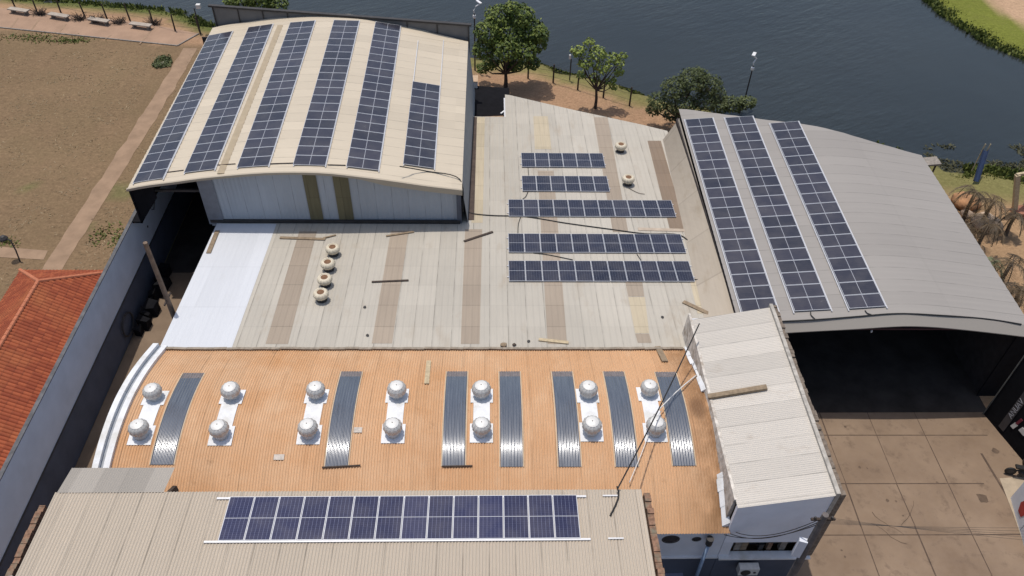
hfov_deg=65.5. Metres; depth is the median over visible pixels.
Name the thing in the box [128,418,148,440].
turbine vent
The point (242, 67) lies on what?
solar panel
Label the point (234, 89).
solar panel
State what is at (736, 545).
window
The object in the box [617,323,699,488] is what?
cable
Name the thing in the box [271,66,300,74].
solar panel
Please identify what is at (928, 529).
wire
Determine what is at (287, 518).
solar panel
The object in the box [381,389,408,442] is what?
vent base sheet
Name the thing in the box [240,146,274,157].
solar panel
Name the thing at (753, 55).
street lamp
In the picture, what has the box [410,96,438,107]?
solar panel
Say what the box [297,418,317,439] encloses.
turbine vent
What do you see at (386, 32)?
solar panel
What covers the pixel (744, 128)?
solar panel
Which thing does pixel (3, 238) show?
garden lamp
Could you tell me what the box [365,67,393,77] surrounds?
solar panel
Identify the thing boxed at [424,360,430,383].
plank
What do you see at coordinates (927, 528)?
wire
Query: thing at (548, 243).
solar panel
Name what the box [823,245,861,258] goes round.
solar panel
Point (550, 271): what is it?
solar panel
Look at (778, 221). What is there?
solar panel
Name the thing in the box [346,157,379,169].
solar panel
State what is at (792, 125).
solar panel
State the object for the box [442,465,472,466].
stick
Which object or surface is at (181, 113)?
solar panel
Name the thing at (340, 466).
stick
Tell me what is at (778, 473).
annex building
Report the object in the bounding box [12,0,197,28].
fence wire
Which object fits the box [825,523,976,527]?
wire
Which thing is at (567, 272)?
solar panel
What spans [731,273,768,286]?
solar panel
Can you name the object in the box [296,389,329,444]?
vent base sheet
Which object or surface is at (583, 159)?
solar panel
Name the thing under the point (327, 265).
turbine vent
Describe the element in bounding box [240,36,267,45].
solar panel
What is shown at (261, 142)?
solar panel
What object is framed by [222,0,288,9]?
tree
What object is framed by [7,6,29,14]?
bench
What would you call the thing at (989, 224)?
palm tree
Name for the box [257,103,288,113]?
solar panel
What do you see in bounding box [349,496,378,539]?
solar panel
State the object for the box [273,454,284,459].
patch sheet
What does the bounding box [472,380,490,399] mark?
turbine vent
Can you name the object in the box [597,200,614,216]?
solar panel
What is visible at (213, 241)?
plank
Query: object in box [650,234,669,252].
solar panel
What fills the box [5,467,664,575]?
front building
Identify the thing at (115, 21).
dry bush
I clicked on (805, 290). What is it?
solar panel
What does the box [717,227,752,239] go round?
solar panel
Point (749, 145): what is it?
solar panel
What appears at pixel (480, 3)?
street lamp
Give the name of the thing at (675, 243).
solar panel
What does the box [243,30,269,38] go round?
solar panel
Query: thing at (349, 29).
solar panel
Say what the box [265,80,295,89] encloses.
solar panel
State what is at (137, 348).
yard
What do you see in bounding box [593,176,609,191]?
solar panel
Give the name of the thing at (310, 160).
solar panel
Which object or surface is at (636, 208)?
solar panel
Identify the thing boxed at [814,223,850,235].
solar panel
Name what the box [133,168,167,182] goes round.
solar panel
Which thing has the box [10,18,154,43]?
sidewalk joint
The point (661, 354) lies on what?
plank
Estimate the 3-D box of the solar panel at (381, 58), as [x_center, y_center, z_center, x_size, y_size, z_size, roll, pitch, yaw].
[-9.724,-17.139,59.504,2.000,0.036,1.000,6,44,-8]
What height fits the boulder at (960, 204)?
0.940 m
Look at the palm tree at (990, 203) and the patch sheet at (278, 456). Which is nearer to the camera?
the patch sheet at (278, 456)
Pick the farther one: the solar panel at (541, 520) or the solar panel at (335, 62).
the solar panel at (335, 62)
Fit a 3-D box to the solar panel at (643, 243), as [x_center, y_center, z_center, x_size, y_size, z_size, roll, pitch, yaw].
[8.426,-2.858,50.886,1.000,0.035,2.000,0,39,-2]
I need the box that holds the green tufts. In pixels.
[0,32,122,249]
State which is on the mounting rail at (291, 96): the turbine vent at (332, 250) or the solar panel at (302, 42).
the solar panel at (302, 42)
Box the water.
[43,0,1023,181]
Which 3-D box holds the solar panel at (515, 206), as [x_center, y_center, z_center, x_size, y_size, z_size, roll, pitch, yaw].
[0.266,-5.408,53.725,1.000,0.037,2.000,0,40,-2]
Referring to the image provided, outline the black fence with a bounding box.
[983,356,1023,459]
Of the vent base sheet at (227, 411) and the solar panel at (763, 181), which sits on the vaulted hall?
the vent base sheet at (227, 411)
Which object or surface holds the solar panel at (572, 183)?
on the rail
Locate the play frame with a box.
[1010,172,1023,218]
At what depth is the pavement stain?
44.11 m
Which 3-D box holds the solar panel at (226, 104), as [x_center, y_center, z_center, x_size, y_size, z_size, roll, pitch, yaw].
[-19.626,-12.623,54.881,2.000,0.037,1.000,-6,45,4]
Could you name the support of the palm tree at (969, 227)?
on the ground at (40, 180)
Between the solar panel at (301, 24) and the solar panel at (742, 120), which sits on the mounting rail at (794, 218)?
the solar panel at (742, 120)
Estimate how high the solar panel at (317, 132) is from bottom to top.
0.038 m
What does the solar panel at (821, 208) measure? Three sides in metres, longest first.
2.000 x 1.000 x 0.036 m
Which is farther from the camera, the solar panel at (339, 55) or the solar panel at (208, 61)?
the solar panel at (208, 61)
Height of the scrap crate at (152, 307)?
0.976 m
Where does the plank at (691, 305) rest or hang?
on the flat warehouse
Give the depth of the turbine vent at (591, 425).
37.45 m
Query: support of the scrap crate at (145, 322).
on the yard at (137, 348)
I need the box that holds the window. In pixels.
[732,542,790,549]
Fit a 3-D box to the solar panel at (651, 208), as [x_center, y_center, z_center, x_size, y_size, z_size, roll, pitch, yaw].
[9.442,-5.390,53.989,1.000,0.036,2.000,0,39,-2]
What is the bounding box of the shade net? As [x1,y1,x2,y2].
[474,86,508,116]
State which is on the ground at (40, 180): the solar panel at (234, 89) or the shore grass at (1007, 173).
the shore grass at (1007, 173)
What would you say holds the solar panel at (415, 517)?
on the mounting rail at (228, 498)
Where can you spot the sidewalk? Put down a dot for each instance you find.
(124, 30)
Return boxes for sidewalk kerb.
[0,27,198,45]
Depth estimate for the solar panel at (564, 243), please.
50.67 m
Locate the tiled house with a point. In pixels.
(41, 311)
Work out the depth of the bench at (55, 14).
82.35 m
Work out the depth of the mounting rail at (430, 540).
31.40 m
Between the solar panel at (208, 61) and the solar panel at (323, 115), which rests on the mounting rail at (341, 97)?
the solar panel at (323, 115)
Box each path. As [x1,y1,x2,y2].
[0,247,47,259]
[42,48,196,269]
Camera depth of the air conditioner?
38.13 m
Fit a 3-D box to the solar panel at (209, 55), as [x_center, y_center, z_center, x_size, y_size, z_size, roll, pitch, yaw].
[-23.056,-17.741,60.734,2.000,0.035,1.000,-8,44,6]
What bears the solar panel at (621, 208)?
on the rail
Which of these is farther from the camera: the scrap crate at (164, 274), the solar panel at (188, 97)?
the solar panel at (188, 97)
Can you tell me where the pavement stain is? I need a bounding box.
[841,426,998,557]
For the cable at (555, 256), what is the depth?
49.72 m
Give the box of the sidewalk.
[0,8,196,44]
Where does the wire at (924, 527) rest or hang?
attached to the utility pole at (801, 549)
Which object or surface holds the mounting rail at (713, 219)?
on the open shed
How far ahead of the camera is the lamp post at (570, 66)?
74.89 m
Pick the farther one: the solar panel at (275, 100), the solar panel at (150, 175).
the solar panel at (275, 100)
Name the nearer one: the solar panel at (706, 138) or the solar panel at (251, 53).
the solar panel at (706, 138)
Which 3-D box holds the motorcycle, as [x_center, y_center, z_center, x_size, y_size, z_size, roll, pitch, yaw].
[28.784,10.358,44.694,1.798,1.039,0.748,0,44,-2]
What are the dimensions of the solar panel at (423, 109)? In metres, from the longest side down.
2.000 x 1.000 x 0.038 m
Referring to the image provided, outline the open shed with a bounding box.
[663,109,1023,412]
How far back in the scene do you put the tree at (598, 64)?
69.06 m
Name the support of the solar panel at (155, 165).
on the rail
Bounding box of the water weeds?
[923,142,1023,173]
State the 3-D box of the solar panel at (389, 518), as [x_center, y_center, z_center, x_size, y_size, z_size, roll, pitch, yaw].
[-4.934,9.258,32.149,1.000,0.037,2.000,0,41,-2]
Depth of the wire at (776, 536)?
35.02 m
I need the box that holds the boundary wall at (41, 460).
[0,182,197,575]
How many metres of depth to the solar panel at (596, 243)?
50.74 m
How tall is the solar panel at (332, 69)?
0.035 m
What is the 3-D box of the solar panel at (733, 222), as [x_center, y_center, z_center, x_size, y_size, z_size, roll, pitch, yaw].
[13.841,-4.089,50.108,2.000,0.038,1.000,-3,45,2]
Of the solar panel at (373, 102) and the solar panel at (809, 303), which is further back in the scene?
the solar panel at (373, 102)
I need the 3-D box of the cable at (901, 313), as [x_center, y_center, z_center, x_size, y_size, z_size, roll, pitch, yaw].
[21.660,1.723,44.319,14.022,0.888,0.182,0,44,-2]
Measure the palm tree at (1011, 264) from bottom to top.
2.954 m
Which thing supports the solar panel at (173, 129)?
on the rail
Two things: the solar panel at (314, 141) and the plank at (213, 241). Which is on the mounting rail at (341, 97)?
the solar panel at (314, 141)
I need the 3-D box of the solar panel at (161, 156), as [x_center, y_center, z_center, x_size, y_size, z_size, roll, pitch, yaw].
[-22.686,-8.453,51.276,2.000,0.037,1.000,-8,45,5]
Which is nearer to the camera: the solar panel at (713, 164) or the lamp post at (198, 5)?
the solar panel at (713, 164)
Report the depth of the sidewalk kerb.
80.05 m
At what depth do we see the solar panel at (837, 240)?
48.39 m
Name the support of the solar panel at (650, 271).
on the rail
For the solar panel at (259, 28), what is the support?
on the rail
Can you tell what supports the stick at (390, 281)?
on the flat warehouse
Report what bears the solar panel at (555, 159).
on the rail
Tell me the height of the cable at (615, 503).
0.354 m
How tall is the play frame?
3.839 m
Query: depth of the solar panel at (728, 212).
50.81 m
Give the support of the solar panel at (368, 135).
on the mounting rail at (389, 102)
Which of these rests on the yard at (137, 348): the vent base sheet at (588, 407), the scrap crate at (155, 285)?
the scrap crate at (155, 285)
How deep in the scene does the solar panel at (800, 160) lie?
54.14 m
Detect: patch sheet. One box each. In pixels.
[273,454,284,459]
[353,427,361,432]
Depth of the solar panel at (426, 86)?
57.82 m
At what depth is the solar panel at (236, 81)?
57.05 m
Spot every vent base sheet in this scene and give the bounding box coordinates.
[127,391,169,444]
[207,390,245,445]
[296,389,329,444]
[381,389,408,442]
[470,389,492,442]
[576,389,603,441]
[636,387,667,441]
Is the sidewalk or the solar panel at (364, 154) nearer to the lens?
the solar panel at (364, 154)
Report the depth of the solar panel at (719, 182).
52.97 m
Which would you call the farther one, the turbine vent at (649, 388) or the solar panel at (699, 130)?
the solar panel at (699, 130)
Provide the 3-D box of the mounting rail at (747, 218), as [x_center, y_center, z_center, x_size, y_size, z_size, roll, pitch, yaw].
[14.865,-5.550,51.513,0.060,0.466,19.571,0,44,-1]
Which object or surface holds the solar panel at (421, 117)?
on the mounting rail at (438, 107)
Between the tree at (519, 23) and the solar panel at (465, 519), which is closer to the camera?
the solar panel at (465, 519)
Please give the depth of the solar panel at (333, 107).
54.00 m
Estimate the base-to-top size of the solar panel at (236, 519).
0.035 m
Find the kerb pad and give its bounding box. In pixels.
[1000,477,1023,540]
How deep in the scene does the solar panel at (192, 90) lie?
57.08 m
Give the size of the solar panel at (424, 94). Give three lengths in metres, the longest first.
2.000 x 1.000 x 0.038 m
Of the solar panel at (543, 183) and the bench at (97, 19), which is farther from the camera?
the bench at (97, 19)
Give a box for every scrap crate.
[132,323,143,336]
[136,314,151,330]
[140,306,152,319]
[142,298,160,316]
[148,289,158,300]
[152,281,162,297]
[153,277,171,290]
[160,272,168,277]
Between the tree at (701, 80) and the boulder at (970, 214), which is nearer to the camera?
the boulder at (970, 214)
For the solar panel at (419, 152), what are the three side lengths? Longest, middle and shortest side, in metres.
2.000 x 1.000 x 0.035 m
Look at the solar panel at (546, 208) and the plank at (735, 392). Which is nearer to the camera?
the plank at (735, 392)
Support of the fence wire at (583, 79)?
attached to the fence post at (553, 73)
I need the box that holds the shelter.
[923,156,941,171]
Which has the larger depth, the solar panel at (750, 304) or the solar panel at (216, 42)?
the solar panel at (216, 42)
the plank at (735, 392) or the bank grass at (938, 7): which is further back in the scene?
the bank grass at (938, 7)
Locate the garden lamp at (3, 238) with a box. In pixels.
[0,235,20,261]
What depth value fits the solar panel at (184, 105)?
55.63 m
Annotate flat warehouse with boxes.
[161,95,703,349]
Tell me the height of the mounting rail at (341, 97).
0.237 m
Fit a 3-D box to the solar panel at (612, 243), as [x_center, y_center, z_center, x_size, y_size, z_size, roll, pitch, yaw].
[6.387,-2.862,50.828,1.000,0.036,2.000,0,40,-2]
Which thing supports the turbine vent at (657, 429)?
on the vent base sheet at (650, 406)
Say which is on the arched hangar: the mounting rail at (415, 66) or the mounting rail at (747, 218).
the mounting rail at (415, 66)
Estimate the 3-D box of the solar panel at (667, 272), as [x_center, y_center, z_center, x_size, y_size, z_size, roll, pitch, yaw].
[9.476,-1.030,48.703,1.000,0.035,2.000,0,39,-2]
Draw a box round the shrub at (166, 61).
[151,54,172,67]
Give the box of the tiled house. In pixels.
[0,268,102,469]
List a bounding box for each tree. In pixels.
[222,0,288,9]
[471,0,550,87]
[570,37,627,108]
[645,66,727,122]
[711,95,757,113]
[948,184,991,220]
[964,193,1007,231]
[965,213,1005,246]
[966,224,979,240]
[987,257,1005,277]
[990,253,1023,288]
[993,208,1023,236]
[1004,281,1023,311]
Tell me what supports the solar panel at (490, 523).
on the mounting rail at (228, 498)
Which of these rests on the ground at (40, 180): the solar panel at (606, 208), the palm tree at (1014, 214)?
the palm tree at (1014, 214)
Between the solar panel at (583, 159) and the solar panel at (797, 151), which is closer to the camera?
the solar panel at (797, 151)
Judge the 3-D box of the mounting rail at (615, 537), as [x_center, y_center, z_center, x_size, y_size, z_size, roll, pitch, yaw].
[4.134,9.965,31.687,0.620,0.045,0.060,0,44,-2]
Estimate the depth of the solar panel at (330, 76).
56.90 m
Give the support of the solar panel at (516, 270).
on the rail
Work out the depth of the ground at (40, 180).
70.39 m
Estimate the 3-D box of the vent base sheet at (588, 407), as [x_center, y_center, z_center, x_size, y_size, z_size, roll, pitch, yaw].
[3.771,6.122,38.798,1.100,0.172,3.147,0,44,-2]
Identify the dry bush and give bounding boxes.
[29,8,48,15]
[67,12,87,21]
[86,13,107,22]
[110,16,125,24]
[144,16,161,25]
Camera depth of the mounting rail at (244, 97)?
55.41 m
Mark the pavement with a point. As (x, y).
(912, 459)
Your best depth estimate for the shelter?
61.59 m
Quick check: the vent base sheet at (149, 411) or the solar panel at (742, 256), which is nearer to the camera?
the vent base sheet at (149, 411)
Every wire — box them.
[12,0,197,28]
[532,64,629,98]
[629,411,660,482]
[724,525,815,538]
[730,522,816,538]
[736,521,815,535]
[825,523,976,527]
[831,522,1007,530]
[834,518,1021,539]
[835,521,1014,533]
[838,520,1017,536]
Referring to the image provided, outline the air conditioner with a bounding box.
[736,563,759,575]
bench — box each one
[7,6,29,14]
[47,12,69,20]
[87,17,109,25]
[129,21,151,29]
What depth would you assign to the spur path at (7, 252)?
56.75 m
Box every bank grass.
[476,59,644,94]
[921,0,1023,60]
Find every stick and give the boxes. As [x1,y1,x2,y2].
[322,464,360,467]
[372,279,408,282]
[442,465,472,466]
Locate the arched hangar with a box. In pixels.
[126,4,476,272]
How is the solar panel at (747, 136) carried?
on the mounting rail at (794, 218)
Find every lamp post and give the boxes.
[194,3,200,30]
[569,55,571,79]
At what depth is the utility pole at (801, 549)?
33.91 m
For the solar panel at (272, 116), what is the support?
on the mounting rail at (291, 96)
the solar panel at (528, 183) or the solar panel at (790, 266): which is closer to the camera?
the solar panel at (790, 266)
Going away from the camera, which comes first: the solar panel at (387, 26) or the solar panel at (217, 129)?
the solar panel at (217, 129)
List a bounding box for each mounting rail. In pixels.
[163,31,233,179]
[204,538,590,542]
[214,23,273,170]
[217,495,585,499]
[268,20,315,166]
[325,20,359,167]
[378,27,400,171]
[403,40,418,165]
[434,40,443,169]
[603,495,617,496]
[608,537,623,538]
[684,119,740,311]
[713,118,779,311]
[724,118,794,313]
[753,116,832,311]
[769,123,849,310]
[798,121,887,308]
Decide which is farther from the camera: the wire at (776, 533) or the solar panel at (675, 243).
the solar panel at (675, 243)
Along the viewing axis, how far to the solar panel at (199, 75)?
58.55 m
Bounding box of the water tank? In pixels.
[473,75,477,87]
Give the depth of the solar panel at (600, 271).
48.52 m
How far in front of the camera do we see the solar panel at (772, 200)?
51.38 m
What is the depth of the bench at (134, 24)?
81.26 m
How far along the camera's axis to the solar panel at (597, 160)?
58.75 m
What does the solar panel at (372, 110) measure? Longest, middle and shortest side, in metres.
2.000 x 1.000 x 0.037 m
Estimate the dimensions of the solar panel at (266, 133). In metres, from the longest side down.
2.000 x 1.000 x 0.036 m
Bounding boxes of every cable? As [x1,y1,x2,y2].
[400,166,687,239]
[536,253,572,259]
[609,486,618,515]
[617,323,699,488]
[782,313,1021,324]
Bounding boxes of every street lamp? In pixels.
[473,0,481,70]
[745,52,756,94]
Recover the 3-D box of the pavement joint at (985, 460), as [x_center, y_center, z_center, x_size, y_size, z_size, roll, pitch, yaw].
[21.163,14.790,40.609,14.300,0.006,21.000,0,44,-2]
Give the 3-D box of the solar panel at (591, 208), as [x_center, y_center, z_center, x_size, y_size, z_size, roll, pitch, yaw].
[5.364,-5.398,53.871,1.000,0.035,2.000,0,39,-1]
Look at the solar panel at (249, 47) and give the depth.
60.69 m
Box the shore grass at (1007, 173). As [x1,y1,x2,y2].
[5,0,1023,185]
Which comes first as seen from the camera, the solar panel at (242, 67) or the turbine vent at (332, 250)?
the turbine vent at (332, 250)
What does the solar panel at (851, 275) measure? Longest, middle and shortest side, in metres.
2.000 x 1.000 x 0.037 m
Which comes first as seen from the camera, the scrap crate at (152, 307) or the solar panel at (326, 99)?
the scrap crate at (152, 307)
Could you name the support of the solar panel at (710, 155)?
on the mounting rail at (747, 218)
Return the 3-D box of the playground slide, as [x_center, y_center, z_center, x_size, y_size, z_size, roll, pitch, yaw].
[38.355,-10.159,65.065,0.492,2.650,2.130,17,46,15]
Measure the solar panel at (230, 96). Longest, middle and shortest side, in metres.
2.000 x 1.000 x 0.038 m
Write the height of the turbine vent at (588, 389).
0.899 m
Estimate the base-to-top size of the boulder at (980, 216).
0.980 m
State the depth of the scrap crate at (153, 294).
53.29 m
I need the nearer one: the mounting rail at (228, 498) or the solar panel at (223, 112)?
the mounting rail at (228, 498)
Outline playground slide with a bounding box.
[971,144,990,181]
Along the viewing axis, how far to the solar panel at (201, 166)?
49.76 m
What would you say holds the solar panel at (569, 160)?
on the rail
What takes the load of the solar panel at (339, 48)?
on the mounting rail at (341, 97)
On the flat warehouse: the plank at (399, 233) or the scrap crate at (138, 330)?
the plank at (399, 233)
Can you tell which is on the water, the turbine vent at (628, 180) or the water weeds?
the water weeds
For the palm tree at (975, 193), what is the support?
on the ground at (40, 180)
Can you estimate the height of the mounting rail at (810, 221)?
0.444 m
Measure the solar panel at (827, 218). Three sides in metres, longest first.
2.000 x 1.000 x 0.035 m
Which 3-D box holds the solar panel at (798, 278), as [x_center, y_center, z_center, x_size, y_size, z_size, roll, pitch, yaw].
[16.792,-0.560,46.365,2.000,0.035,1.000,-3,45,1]
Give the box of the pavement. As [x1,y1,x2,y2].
[765,412,1023,575]
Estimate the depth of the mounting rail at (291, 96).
54.84 m
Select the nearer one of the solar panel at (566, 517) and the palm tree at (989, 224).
the solar panel at (566, 517)
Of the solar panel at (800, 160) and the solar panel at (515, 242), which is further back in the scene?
the solar panel at (800, 160)
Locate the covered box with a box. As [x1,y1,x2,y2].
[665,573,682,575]
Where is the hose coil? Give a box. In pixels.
[122,311,133,336]
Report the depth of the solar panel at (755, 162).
54.25 m
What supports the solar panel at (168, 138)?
on the rail
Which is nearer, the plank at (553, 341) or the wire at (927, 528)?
the wire at (927, 528)
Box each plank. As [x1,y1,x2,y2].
[206,230,219,252]
[280,236,325,239]
[386,231,413,236]
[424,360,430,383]
[463,231,492,241]
[538,338,568,343]
[655,346,667,361]
[682,300,708,314]
[707,384,767,399]
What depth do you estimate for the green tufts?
79.16 m
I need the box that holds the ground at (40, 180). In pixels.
[0,0,1023,550]
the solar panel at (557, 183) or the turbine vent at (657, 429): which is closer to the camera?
the turbine vent at (657, 429)
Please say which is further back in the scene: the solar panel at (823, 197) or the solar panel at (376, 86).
the solar panel at (376, 86)
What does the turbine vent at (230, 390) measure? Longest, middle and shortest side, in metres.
0.945 x 0.939 x 0.895 m
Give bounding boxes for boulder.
[951,191,981,210]
[960,209,973,218]
[970,211,1003,233]
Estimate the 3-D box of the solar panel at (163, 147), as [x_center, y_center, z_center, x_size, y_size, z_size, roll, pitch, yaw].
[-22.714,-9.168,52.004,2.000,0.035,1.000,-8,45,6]
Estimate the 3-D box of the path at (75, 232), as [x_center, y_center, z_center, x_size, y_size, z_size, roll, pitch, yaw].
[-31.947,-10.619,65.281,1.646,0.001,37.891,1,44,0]
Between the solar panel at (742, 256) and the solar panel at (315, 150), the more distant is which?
the solar panel at (315, 150)
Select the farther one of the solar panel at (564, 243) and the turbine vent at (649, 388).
the solar panel at (564, 243)
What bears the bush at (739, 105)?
on the ground at (40, 180)
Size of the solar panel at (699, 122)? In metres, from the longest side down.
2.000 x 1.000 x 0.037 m
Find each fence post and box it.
[552,64,554,82]
[628,87,632,105]
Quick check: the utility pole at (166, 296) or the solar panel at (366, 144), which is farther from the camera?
the solar panel at (366, 144)
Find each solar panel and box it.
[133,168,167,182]
[138,159,171,172]
[143,150,175,162]
[148,141,180,153]
[152,132,184,144]
[157,123,188,135]
[161,115,192,127]
[165,107,196,119]
[169,99,199,111]
[174,92,203,103]
[178,84,206,95]
[181,77,210,88]
[184,159,218,172]
[185,70,213,80]
[188,150,221,162]
[189,63,216,73]
[192,56,220,67]
[192,141,225,153]
[196,50,223,60]
[196,132,229,144]
[199,43,226,53]
[200,123,232,135]
[202,37,229,47]
[204,115,235,126]
[206,31,231,40]
[208,107,239,118]
[211,99,242,110]
[215,91,245,101]
[218,496,254,540]
[219,84,248,94]
[222,76,251,86]
[225,69,254,79]
[228,62,257,72]
[231,56,259,65]
[235,49,262,58]
[237,156,271,167]
[238,42,265,51]
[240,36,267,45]
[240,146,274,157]
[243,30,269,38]
[244,137,277,147]
[244,496,279,540]
[246,24,272,32]
[247,129,279,138]
[250,120,282,130]
[254,111,285,121]
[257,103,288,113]
[260,95,290,104]
[263,88,292,96]
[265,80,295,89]
[268,73,297,81]
[270,496,304,540]
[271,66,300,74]
[274,59,302,67]
[276,52,304,60]
[279,45,306,53]
[281,39,308,46]
[283,33,310,40]
[286,27,312,33]
[288,20,314,27]
[293,155,327,165]
[296,146,329,155]
[297,496,329,539]
[298,137,331,146]
[301,128,333,136]
[303,119,335,128]
[306,111,337,119]
[308,103,339,111]
[310,95,341,103]
[313,87,343,95]
[315,80,344,87]
[317,72,346,79]
[319,65,348,72]
[321,58,349,65]
[323,51,351,58]
[323,496,354,539]
[325,45,352,51]
[327,38,354,45]
[329,32,355,38]
[331,26,357,32]
[332,20,358,26]
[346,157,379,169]
[348,147,380,160]
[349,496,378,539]
[350,138,382,150]
[352,130,383,141]
[354,121,384,132]
[355,113,386,124]
[357,105,387,116]
[359,97,388,107]
[360,89,389,99]
[362,81,391,92]
[363,74,392,84]
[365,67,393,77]
[366,60,394,70]
[368,53,395,63]
[369,47,396,56]
[370,40,397,49]
[372,34,398,43]
[373,28,399,37]
[374,22,400,30]
[375,496,403,539]
[401,496,428,539]
[403,155,434,168]
[404,146,434,158]
[405,137,435,149]
[406,128,436,140]
[407,120,436,132]
[408,112,437,123]
[409,104,437,115]
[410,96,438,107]
[411,89,438,99]
[412,81,439,92]
[427,495,453,538]
[452,495,477,538]
[478,495,503,538]
[503,495,528,538]
[508,199,523,216]
[508,233,524,252]
[508,261,525,280]
[521,153,535,166]
[522,176,536,190]
[523,199,538,216]
[524,233,540,252]
[525,261,542,280]
[528,495,554,538]
[535,153,549,166]
[536,176,550,190]
[538,200,553,216]
[540,234,556,252]
[541,261,559,280]
[548,153,563,166]
[550,176,565,190]
[553,200,569,216]
[553,495,580,538]
[555,234,572,252]
[558,261,576,281]
[562,153,576,166]
[564,176,580,191]
[568,200,584,216]
[571,234,589,252]
[574,261,593,281]
[576,153,590,166]
[579,176,594,191]
[583,200,599,216]
[587,234,605,252]
[589,153,604,167]
[591,261,610,281]
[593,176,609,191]
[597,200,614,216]
[603,234,621,252]
[607,261,626,281]
[612,200,630,216]
[618,234,637,252]
[624,261,643,281]
[627,200,645,216]
[634,234,653,252]
[640,261,660,281]
[642,200,660,216]
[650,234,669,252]
[656,261,677,281]
[657,200,675,216]
[665,234,685,252]
[672,261,694,281]
[685,118,714,126]
[687,125,717,134]
[690,134,720,143]
[692,142,722,151]
[695,150,725,160]
[697,159,729,169]
[700,168,732,178]
[703,177,735,188]
[706,187,738,197]
[708,197,741,207]
[711,206,745,218]
[714,217,749,228]
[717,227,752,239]
[721,238,756,250]
[724,250,760,262]
[725,116,755,124]
[727,261,764,274]
[728,124,758,132]
[731,132,761,141]
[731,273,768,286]
[734,140,765,149]
[735,285,773,299]
[737,149,768,158]
[738,298,775,311]
[740,157,772,167]
[743,166,776,176]
[746,176,779,186]
[750,185,783,195]
[753,195,787,206]
[757,205,791,216]
[761,215,796,227]
[765,226,800,237]
[768,237,805,249]
[770,121,801,130]
[773,248,809,260]
[774,129,805,139]
[777,137,809,147]
[777,259,814,272]
[781,146,813,156]
[781,271,819,285]
[785,155,817,165]
[785,284,824,297]
[788,164,822,174]
[790,296,829,310]
[792,173,826,183]
[796,182,831,193]
[800,192,835,203]
[805,202,840,213]
[809,212,845,224]
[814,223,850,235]
[818,234,856,246]
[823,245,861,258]
[828,256,867,270]
[833,268,873,282]
[838,281,878,295]
[844,293,885,308]
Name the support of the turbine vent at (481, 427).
on the vent base sheet at (481, 408)
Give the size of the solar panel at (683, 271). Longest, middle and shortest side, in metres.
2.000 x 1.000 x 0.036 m
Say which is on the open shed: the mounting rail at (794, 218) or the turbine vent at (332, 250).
the mounting rail at (794, 218)
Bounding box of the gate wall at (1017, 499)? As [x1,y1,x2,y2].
[1011,482,1023,544]
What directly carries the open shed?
on the ground at (40, 180)
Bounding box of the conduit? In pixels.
[653,375,695,414]
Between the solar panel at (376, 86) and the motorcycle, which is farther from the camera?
the solar panel at (376, 86)
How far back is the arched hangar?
52.82 m
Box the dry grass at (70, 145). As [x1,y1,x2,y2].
[0,50,195,284]
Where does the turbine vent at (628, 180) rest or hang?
on the flat warehouse
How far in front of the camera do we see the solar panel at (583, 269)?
48.50 m
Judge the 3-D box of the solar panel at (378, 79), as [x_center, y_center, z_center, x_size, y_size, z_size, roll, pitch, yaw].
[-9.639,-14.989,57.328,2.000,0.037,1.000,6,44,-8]
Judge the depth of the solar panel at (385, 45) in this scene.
60.94 m
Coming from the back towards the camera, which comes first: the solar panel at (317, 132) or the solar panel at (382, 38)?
the solar panel at (382, 38)
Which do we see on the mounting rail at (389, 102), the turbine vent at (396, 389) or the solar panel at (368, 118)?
the solar panel at (368, 118)
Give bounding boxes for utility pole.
[143,241,175,319]
[786,512,835,575]
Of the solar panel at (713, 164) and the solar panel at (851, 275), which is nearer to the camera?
the solar panel at (851, 275)
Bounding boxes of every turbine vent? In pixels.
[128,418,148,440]
[142,382,161,401]
[208,419,228,440]
[220,381,240,400]
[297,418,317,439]
[306,381,324,399]
[313,288,328,302]
[317,273,331,287]
[320,258,334,272]
[325,243,339,257]
[383,417,401,438]
[387,380,406,399]
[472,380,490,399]
[472,417,490,437]
[579,380,597,399]
[582,415,601,436]
[615,141,626,152]
[622,174,634,186]
[640,379,658,397]
[646,415,665,437]
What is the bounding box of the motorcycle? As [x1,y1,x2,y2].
[1004,464,1023,476]
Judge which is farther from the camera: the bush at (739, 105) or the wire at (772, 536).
the bush at (739, 105)
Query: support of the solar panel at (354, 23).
on the mounting rail at (341, 97)
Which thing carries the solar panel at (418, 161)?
on the mounting rail at (415, 66)
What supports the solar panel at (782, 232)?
on the mounting rail at (794, 218)
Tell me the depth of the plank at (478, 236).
51.11 m
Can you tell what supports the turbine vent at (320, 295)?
on the flat warehouse
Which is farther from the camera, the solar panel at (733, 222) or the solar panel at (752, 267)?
the solar panel at (733, 222)
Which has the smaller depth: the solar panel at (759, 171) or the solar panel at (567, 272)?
the solar panel at (567, 272)
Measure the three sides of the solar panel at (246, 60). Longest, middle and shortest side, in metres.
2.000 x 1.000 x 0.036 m
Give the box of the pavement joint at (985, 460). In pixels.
[819,412,1019,575]
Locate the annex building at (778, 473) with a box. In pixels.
[682,304,845,575]
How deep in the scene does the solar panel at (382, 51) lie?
60.21 m
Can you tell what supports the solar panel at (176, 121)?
on the rail
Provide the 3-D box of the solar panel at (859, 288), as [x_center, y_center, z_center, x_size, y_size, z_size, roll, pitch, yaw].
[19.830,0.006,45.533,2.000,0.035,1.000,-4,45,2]
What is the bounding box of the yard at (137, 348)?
[75,273,192,467]
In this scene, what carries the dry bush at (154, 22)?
on the ground at (40, 180)
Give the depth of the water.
81.26 m
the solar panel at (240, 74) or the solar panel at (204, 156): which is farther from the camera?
the solar panel at (240, 74)
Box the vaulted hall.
[92,343,729,575]
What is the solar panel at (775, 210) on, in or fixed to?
on the mounting rail at (794, 218)

